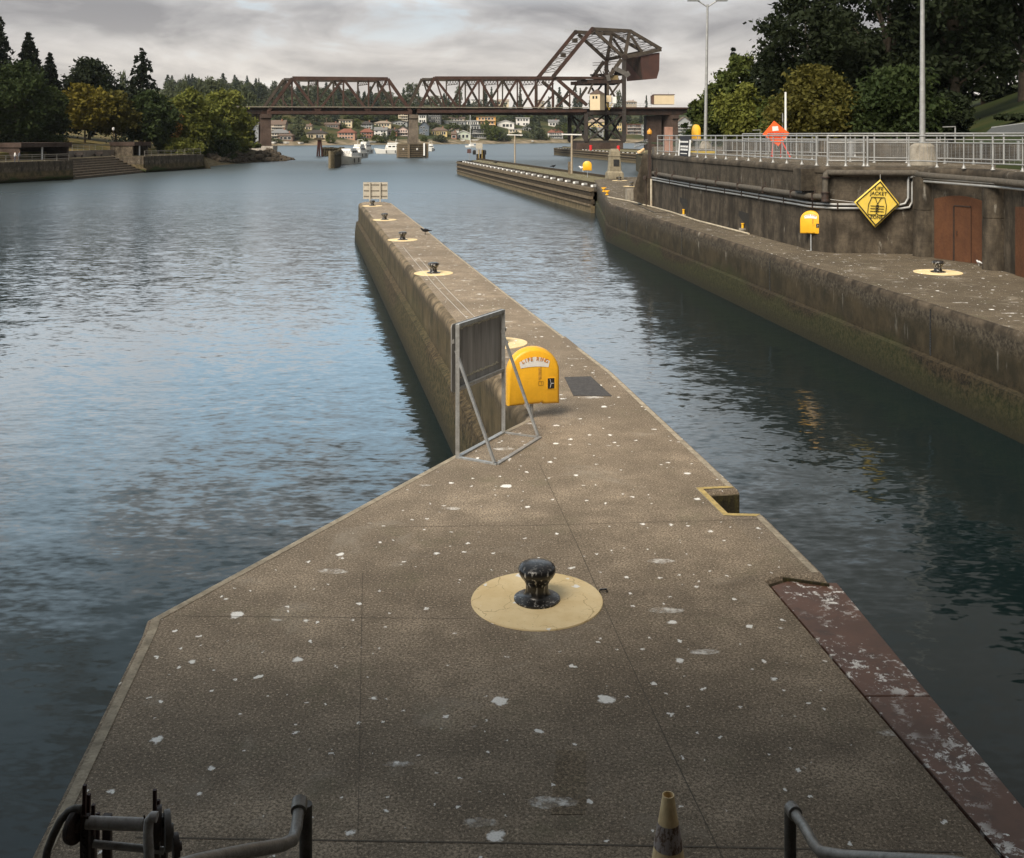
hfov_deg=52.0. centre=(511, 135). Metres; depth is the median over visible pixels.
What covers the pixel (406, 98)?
broadleaf tree
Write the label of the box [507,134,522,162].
light mast
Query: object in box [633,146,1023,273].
retaining wall
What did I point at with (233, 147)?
shrub
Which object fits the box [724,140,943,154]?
parapet wall
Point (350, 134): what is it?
house
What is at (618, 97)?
broadleaf tree
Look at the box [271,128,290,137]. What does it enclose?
house
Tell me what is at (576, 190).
timber guide pier
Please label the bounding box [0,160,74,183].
quay wall
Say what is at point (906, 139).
pipe railing
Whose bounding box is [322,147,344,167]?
concrete pier
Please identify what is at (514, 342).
painted ring
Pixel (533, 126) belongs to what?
broadleaf tree
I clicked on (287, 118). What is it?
broadleaf tree
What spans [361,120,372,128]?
house
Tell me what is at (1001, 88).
broadleaf tree
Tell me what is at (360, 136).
broadleaf tree
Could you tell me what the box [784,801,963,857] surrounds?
stair handrail
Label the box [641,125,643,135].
house
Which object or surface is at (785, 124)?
flag pole
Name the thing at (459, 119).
house
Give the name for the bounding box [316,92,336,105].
broadleaf tree
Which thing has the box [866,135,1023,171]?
pipe railing
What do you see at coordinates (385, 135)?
broadleaf tree
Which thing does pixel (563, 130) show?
broadleaf tree
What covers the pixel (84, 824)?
hand winch
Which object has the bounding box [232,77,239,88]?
conifer tree
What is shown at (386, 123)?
house
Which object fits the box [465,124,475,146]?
sailboat
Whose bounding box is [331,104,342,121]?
conifer tree
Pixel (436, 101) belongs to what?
broadleaf tree
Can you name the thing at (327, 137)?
broadleaf tree
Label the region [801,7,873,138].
broadleaf tree
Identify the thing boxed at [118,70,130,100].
broadleaf tree
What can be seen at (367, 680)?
lock pier
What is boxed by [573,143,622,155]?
tower base
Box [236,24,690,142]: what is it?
railway bridge
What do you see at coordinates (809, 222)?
life ring cabinet
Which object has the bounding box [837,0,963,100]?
broadleaf tree
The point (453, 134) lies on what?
house
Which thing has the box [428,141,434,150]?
motor boat
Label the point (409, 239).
painted ring
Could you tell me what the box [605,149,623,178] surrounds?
stone monument
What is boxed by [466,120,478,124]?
house
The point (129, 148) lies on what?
concrete shelter
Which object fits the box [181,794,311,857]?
stair handrail
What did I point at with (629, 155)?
timber guide pier
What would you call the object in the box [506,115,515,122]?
broadleaf tree
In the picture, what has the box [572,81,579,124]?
conifer tree
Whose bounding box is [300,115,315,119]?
broadleaf tree
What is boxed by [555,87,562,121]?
conifer tree
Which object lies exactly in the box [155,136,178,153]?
shrub
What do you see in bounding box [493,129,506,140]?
broadleaf tree
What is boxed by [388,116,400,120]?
broadleaf tree
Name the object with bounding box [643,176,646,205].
flood lamp
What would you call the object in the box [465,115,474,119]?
broadleaf tree
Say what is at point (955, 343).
lock wall
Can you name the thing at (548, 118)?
broadleaf tree
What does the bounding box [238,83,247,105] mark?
broadleaf tree
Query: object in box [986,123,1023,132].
paved path
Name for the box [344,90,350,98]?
broadleaf tree
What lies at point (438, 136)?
broadleaf tree
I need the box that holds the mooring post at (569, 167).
[568,162,570,173]
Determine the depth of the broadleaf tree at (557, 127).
1020.85 m
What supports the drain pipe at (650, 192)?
on the lock wall at (955, 343)
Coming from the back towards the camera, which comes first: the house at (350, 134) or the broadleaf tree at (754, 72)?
the house at (350, 134)
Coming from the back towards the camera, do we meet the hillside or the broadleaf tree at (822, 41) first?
the hillside
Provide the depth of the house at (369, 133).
848.00 m
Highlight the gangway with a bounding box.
[634,139,647,147]
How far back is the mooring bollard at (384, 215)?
58.29 m
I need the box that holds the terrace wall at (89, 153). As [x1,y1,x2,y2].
[69,150,114,157]
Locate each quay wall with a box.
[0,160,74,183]
[141,154,204,172]
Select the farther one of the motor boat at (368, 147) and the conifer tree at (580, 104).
the conifer tree at (580, 104)
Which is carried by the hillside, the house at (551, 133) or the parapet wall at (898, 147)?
the house at (551, 133)
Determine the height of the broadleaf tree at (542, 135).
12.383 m
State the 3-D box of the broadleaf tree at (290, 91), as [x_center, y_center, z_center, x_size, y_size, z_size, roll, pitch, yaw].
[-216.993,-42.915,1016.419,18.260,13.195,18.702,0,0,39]
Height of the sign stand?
1.980 m
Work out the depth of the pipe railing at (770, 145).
49.99 m
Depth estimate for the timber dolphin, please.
362.93 m
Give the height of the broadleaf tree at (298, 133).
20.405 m
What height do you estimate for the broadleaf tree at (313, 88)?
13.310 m
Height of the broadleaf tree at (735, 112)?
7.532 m
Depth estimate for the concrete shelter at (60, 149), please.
180.47 m
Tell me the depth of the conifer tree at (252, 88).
908.99 m
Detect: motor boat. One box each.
[341,148,361,163]
[353,142,368,157]
[361,138,373,153]
[374,143,396,153]
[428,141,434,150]
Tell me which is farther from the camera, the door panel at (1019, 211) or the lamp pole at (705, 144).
the lamp pole at (705, 144)
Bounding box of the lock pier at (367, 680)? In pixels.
[33,202,999,857]
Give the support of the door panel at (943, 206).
in the iron door at (957, 228)
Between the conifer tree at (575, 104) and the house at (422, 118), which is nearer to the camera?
the house at (422, 118)
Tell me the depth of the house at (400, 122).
928.00 m
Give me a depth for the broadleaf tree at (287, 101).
878.42 m
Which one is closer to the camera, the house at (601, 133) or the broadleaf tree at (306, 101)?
the broadleaf tree at (306, 101)
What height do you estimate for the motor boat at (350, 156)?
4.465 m
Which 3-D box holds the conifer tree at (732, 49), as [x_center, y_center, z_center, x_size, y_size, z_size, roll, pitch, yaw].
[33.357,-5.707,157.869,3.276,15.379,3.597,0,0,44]
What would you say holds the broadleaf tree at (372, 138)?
on the hillside
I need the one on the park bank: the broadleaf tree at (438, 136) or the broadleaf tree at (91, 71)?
the broadleaf tree at (91, 71)
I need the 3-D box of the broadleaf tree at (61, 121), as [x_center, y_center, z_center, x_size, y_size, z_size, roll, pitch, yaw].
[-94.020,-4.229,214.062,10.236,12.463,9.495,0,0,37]
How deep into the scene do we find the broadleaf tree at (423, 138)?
876.08 m
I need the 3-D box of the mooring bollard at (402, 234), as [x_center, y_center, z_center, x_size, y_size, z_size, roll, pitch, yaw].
[-4.921,4.502,47.184,0.466,0.368,0.466,0,0,12]
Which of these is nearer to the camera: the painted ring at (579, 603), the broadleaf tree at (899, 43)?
the painted ring at (579, 603)
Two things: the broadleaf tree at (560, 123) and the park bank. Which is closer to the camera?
the park bank
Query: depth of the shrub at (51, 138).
204.18 m
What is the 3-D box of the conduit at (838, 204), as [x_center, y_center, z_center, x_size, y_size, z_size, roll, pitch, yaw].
[12.242,2.204,49.368,3.268,1.223,39.814,0,0,-13]
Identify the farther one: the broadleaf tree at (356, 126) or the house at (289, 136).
the broadleaf tree at (356, 126)
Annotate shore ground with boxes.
[636,151,651,172]
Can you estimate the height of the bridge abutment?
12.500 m
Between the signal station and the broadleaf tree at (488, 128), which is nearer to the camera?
the signal station
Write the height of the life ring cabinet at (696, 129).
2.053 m
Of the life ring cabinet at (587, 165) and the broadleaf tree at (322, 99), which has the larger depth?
the broadleaf tree at (322, 99)
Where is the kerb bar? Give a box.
[690,151,714,152]
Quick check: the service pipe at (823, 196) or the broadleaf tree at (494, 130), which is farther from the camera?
the broadleaf tree at (494, 130)
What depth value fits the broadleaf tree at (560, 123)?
1078.07 m
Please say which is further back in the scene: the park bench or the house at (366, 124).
the house at (366, 124)
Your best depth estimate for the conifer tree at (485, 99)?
1119.02 m
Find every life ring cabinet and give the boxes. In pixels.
[506,346,558,414]
[583,161,591,176]
[692,124,700,150]
[800,210,818,250]
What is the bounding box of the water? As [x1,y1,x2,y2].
[0,143,1023,857]
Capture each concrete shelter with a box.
[0,142,71,159]
[109,142,150,155]
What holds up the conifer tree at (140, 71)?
on the park bank
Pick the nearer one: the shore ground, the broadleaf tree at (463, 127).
the shore ground
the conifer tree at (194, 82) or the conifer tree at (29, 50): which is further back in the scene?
the conifer tree at (194, 82)
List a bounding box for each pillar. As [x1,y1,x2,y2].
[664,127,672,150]
[913,176,931,256]
[982,184,1003,270]
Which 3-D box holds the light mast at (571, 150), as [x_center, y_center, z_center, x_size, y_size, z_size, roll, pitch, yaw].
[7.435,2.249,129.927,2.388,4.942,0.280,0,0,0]
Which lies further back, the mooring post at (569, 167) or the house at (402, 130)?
the house at (402, 130)
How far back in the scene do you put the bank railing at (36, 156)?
165.80 m
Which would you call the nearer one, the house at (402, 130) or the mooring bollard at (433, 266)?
the mooring bollard at (433, 266)
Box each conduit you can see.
[651,176,993,205]
[652,179,1023,209]
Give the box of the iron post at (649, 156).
[648,135,650,177]
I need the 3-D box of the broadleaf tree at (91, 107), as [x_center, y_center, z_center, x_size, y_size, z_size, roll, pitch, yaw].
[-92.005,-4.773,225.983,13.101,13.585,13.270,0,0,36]
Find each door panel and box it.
[934,196,981,263]
[1015,207,1023,276]
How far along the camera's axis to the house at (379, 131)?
868.00 m
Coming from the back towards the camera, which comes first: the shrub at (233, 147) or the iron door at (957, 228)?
the shrub at (233, 147)
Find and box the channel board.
[363,182,387,201]
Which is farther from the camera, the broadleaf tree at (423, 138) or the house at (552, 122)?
the house at (552, 122)
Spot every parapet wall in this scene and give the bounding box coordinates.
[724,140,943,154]
[866,143,1023,162]
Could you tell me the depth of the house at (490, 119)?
1028.00 m
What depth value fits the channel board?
74.38 m
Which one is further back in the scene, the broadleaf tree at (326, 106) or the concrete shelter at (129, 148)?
the broadleaf tree at (326, 106)
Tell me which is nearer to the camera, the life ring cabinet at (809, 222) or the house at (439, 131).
the life ring cabinet at (809, 222)
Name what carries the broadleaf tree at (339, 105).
on the hillside
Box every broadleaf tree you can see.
[0,58,57,139]
[35,85,73,134]
[58,56,127,139]
[62,82,122,142]
[97,89,145,141]
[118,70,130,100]
[122,89,183,147]
[163,79,179,91]
[163,86,174,100]
[165,86,224,152]
[170,108,183,137]
[173,82,182,96]
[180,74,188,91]
[195,78,202,95]
[196,118,237,154]
[200,76,218,98]
[203,87,259,151]
[213,81,224,92]
[219,78,229,87]
[229,106,257,153]
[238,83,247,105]
[240,91,259,129]
[254,82,269,95]
[270,80,277,89]
[277,98,298,107]
[280,116,291,122]
[281,86,295,96]
[287,115,305,139]
[293,98,304,107]
[297,89,315,102]
[299,135,308,142]
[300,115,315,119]
[303,96,315,107]
[309,85,319,95]
[309,116,321,124]
[315,103,330,115]
[316,87,327,95]
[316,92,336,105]
[316,97,329,107]
[320,115,331,122]
[325,133,336,142]
[334,103,345,107]
[343,115,352,119]
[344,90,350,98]
[348,96,365,107]
[353,118,361,128]
[355,107,365,119]
[357,134,367,141]
[362,115,373,121]
[370,135,383,141]
[381,132,389,142]
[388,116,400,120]
[389,130,397,140]
[400,94,413,105]
[401,82,413,97]
[412,84,420,104]
[421,136,427,141]
[428,122,439,128]
[430,134,447,141]
[432,95,441,105]
[442,115,450,120]
[445,123,460,131]
[453,85,462,106]
[460,124,467,129]
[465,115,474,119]
[481,120,491,138]
[486,125,502,140]
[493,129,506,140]
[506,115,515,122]
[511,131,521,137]
[522,122,541,139]
[537,128,547,139]
[545,115,559,121]
[552,125,561,134]
[555,121,564,129]
[561,122,567,138]
[589,126,597,137]
[611,130,617,138]
[613,91,621,121]
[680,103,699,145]
[688,82,725,145]
[709,53,755,138]
[710,81,767,138]
[742,0,883,106]
[742,53,783,103]
[751,63,868,140]
[754,96,781,139]
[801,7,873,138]
[834,63,962,138]
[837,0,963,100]
[869,27,947,52]
[885,0,1023,95]
[928,90,980,141]
[933,1,1019,104]
[962,0,1023,101]
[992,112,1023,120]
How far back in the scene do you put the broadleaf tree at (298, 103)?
898.38 m
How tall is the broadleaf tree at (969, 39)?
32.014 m
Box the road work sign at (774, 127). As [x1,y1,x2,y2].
[763,121,791,157]
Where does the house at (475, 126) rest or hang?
on the hillside
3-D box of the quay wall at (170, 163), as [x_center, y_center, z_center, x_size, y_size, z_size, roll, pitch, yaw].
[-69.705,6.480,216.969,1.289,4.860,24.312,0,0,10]
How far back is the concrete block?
75.68 m
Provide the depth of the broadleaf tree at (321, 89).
1002.54 m
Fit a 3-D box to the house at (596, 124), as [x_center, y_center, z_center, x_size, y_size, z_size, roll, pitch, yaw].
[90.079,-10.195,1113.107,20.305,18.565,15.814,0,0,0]
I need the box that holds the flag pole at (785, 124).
[784,92,786,140]
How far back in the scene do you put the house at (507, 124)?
1034.00 m
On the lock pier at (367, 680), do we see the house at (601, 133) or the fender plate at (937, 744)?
the fender plate at (937, 744)
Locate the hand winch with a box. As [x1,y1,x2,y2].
[42,784,181,857]
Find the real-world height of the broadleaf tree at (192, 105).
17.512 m
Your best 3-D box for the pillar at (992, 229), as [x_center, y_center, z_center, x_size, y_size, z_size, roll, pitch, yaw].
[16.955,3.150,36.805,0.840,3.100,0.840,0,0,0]
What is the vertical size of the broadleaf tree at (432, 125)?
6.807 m
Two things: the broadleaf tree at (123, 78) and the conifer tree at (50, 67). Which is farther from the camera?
the broadleaf tree at (123, 78)
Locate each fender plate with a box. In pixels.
[772,582,929,698]
[866,697,1023,857]
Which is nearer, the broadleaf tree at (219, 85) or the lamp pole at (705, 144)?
the lamp pole at (705, 144)
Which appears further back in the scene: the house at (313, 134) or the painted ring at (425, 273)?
the house at (313, 134)
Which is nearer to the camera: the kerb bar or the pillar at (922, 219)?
the pillar at (922, 219)
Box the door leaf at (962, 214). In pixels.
[955,206,970,262]
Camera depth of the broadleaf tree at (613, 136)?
1038.06 m
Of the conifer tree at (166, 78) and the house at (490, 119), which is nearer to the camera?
the conifer tree at (166, 78)
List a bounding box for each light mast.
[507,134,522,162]
[562,134,581,173]
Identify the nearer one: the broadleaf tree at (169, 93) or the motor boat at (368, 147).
the motor boat at (368, 147)
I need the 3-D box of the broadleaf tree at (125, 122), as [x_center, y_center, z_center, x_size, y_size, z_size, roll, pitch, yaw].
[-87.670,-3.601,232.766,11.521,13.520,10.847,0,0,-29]
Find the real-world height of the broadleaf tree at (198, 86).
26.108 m
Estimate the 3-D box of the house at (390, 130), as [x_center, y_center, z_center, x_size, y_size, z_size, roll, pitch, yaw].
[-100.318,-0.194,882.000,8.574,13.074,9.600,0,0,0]
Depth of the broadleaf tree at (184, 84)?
469.22 m
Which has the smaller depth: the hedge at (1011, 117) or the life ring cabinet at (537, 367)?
the life ring cabinet at (537, 367)
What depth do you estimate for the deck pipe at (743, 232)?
58.98 m
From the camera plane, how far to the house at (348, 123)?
878.00 m
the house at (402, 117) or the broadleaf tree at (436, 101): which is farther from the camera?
the broadleaf tree at (436, 101)
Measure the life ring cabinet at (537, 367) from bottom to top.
1.187 m
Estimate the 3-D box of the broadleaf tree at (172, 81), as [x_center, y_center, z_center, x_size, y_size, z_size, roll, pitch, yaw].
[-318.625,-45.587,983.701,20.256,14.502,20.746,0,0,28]
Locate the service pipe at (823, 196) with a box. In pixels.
[651,168,1023,201]
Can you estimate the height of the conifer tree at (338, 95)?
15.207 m
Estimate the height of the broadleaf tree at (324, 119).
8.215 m
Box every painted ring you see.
[373,219,396,220]
[388,238,416,240]
[414,270,452,275]
[471,573,602,630]
[505,337,527,348]
[913,269,962,274]
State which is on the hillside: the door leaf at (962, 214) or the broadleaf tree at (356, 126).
the broadleaf tree at (356, 126)
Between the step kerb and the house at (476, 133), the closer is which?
the step kerb
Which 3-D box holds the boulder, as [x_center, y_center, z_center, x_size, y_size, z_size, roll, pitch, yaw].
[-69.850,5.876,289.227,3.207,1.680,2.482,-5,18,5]
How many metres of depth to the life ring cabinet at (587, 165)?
117.72 m
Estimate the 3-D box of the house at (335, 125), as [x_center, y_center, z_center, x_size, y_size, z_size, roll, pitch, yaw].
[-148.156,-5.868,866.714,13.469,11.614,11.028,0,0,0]
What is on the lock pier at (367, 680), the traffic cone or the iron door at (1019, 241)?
the traffic cone
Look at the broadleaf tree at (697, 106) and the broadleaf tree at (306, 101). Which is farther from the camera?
the broadleaf tree at (306, 101)
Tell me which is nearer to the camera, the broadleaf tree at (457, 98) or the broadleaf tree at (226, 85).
the broadleaf tree at (226, 85)
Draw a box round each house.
[271,119,287,131]
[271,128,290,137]
[277,131,295,141]
[305,123,312,129]
[305,129,328,140]
[323,121,341,128]
[337,127,357,139]
[339,120,353,127]
[360,127,373,137]
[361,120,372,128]
[374,120,391,128]
[374,126,388,136]
[388,128,397,135]
[391,120,407,126]
[398,114,407,121]
[398,126,407,136]
[418,121,429,135]
[419,115,426,122]
[428,115,441,124]
[430,126,447,136]
[444,121,465,124]
[449,117,464,120]
[451,130,456,138]
[457,130,470,139]
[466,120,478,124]
[470,124,480,128]
[472,129,486,139]
[476,116,496,125]
[496,99,508,106]
[497,120,513,128]
[508,129,521,135]
[515,117,529,125]
[547,129,563,138]
[548,119,558,126]
[588,118,603,126]
[590,126,603,136]
[616,122,626,130]
[626,100,636,106]
[626,124,640,133]
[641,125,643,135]
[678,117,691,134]
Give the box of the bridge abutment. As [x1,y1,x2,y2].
[644,116,660,148]
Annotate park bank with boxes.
[0,129,269,168]
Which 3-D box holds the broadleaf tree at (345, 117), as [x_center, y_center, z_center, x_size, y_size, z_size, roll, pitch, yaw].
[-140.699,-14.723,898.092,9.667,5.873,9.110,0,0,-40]
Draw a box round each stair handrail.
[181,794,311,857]
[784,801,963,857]
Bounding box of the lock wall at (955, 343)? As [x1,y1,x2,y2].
[593,177,1023,443]
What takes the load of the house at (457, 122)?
on the hillside
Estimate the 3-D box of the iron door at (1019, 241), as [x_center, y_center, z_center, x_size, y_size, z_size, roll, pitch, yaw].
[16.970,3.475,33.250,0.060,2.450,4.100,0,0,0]
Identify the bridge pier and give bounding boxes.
[252,114,276,150]
[397,114,427,157]
[656,115,678,145]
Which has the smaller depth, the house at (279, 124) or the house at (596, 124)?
the house at (279, 124)
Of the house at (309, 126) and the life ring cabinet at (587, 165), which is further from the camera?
the house at (309, 126)
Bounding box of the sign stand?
[451,309,541,464]
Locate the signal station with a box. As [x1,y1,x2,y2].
[473,143,485,159]
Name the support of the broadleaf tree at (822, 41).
on the lawn slope
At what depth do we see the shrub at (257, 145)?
301.54 m
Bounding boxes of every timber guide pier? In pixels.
[456,158,617,212]
[554,146,651,162]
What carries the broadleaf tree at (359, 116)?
on the hillside
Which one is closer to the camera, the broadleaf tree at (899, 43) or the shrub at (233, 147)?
the broadleaf tree at (899, 43)
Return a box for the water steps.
[52,156,143,179]
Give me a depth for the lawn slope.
99.33 m
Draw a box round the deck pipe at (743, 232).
[607,196,749,234]
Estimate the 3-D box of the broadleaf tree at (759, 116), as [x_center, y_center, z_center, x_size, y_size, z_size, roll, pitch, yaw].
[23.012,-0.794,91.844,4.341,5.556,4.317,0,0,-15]
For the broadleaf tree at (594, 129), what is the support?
on the hillside
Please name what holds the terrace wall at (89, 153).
on the park bank
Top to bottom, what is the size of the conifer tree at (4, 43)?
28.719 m
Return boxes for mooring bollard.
[380,213,388,219]
[397,231,407,239]
[427,262,439,273]
[514,558,559,608]
[930,260,945,272]
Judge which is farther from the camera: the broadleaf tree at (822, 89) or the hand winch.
the broadleaf tree at (822, 89)
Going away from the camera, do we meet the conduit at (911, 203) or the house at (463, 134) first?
the conduit at (911, 203)
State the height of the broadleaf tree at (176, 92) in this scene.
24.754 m
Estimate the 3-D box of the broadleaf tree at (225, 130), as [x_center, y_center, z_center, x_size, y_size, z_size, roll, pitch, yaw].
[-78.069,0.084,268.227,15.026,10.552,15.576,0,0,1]
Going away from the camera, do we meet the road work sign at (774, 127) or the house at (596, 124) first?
the road work sign at (774, 127)
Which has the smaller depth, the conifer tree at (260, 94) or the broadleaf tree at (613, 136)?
the conifer tree at (260, 94)
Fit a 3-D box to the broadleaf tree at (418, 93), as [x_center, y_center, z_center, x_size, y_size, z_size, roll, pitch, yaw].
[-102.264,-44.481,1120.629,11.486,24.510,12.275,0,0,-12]
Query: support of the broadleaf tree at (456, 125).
on the hillside
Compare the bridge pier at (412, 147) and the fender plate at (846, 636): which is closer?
the fender plate at (846, 636)
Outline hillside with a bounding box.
[63,87,712,145]
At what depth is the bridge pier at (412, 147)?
344.20 m
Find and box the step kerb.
[111,155,146,171]
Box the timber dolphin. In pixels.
[314,135,324,155]
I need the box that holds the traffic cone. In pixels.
[651,791,683,857]
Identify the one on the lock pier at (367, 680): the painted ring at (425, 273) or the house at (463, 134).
the painted ring at (425, 273)
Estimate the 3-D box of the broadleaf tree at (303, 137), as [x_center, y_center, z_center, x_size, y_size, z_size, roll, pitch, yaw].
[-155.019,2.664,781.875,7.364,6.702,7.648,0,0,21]
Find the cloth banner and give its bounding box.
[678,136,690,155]
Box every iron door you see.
[934,196,981,263]
[1015,207,1023,276]
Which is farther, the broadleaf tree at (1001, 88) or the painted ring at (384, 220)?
the broadleaf tree at (1001, 88)
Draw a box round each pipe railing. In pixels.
[657,135,817,164]
[676,135,940,155]
[742,132,1023,162]
[826,135,865,165]
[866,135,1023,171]
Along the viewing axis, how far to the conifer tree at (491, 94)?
1119.14 m
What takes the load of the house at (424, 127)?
on the hillside
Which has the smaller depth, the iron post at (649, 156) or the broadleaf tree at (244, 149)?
the iron post at (649, 156)
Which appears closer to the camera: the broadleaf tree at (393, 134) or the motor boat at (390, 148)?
the motor boat at (390, 148)
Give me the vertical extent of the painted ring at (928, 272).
0.011 m
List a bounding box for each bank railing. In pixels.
[0,154,68,161]
[72,144,109,150]
[144,150,183,155]
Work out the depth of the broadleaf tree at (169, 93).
469.18 m
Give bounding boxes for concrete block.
[625,189,633,200]
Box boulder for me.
[253,154,264,159]
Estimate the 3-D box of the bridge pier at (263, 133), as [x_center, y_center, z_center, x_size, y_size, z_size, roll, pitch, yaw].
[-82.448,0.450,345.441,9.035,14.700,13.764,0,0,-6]
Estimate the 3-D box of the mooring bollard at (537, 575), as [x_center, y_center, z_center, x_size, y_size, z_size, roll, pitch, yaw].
[0.253,4.502,10.601,0.466,0.368,0.466,0,0,-34]
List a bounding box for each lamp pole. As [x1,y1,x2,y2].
[687,0,727,148]
[907,0,935,165]
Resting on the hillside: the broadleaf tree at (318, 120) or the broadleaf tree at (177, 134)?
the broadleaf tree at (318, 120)
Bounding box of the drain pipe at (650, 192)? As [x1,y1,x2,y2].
[650,179,651,205]
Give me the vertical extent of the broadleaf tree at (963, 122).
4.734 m
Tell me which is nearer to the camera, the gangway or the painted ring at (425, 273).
the painted ring at (425, 273)
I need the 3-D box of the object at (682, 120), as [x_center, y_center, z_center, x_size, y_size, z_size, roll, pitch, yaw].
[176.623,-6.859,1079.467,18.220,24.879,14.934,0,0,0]
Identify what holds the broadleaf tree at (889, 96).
on the lawn slope
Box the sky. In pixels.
[0,0,1018,106]
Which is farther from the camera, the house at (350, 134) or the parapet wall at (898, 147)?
the house at (350, 134)
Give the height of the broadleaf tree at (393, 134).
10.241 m
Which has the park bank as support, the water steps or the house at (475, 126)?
the water steps
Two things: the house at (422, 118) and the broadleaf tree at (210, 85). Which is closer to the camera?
the broadleaf tree at (210, 85)
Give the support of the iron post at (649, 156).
attached to the retaining wall at (848, 231)
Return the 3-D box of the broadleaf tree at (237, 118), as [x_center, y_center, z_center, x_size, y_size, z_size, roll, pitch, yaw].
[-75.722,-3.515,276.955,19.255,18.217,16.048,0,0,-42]
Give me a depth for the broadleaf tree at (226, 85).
998.22 m
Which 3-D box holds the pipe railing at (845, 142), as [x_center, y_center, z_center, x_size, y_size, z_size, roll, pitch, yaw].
[13.450,0.603,42.258,1.572,1.254,0.287,0,0,14]
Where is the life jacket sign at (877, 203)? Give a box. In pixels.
[830,180,903,226]
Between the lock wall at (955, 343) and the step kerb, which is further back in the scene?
the step kerb
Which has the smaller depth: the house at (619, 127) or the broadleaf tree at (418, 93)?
the house at (619, 127)
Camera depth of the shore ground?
210.64 m
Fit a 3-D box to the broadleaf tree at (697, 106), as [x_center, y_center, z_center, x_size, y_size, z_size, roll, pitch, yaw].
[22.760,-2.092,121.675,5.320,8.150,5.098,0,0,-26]
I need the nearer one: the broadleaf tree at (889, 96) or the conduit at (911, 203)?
the conduit at (911, 203)
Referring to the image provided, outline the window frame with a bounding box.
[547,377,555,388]
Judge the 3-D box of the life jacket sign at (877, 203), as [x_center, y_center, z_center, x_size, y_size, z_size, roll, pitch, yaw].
[14.014,2.581,41.362,2.865,2.106,0.137,0,0,3]
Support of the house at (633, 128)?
on the hillside
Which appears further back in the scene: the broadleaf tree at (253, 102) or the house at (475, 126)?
the house at (475, 126)
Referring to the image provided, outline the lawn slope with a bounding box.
[631,84,1023,169]
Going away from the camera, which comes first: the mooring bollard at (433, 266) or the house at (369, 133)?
the mooring bollard at (433, 266)
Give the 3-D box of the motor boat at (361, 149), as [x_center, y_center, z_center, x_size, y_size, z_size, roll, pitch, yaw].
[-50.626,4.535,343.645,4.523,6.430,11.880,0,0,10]
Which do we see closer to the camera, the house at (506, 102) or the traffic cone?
the traffic cone
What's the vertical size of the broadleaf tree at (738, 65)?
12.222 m
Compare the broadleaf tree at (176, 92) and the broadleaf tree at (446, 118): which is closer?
the broadleaf tree at (176, 92)
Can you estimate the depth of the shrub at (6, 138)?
197.78 m
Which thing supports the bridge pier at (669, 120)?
on the bridge abutment
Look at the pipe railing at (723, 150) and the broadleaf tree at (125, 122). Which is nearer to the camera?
the pipe railing at (723, 150)
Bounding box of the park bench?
[74,152,83,156]
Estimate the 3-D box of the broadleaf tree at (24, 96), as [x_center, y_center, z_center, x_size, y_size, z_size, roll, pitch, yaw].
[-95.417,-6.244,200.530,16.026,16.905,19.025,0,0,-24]
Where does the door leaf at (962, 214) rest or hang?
in the iron door at (957, 228)
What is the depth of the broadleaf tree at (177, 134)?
251.67 m
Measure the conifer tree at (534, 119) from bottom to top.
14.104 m
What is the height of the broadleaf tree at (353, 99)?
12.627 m
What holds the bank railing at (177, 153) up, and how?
on the quay wall at (170, 163)
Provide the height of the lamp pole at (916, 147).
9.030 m
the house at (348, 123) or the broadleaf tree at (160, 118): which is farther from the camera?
the house at (348, 123)
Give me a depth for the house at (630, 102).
1300.00 m
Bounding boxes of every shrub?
[0,133,38,142]
[34,134,69,141]
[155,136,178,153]
[162,137,207,153]
[211,140,241,159]
[250,143,262,149]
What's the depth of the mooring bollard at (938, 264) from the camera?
35.90 m
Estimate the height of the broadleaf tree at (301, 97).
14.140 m
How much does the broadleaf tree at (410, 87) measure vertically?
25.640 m
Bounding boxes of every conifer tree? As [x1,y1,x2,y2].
[0,16,18,107]
[18,31,67,135]
[42,52,65,133]
[106,47,159,146]
[161,75,170,91]
[187,74,192,86]
[192,77,197,89]
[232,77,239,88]
[249,85,258,103]
[256,85,264,102]
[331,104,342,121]
[335,89,341,103]
[378,92,385,102]
[482,85,487,106]
[489,87,493,106]
[532,115,537,126]
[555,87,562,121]
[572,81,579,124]
[577,88,583,122]
[729,47,736,76]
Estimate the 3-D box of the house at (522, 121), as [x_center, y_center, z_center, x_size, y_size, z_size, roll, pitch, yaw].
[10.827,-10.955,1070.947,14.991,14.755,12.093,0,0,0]
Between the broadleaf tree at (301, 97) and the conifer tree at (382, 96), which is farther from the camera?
the conifer tree at (382, 96)
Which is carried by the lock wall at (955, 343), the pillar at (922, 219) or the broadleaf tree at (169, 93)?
the pillar at (922, 219)
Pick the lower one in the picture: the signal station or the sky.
the signal station
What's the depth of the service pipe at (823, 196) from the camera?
41.74 m
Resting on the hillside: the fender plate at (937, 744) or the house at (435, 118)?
the house at (435, 118)
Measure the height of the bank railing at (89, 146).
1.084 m

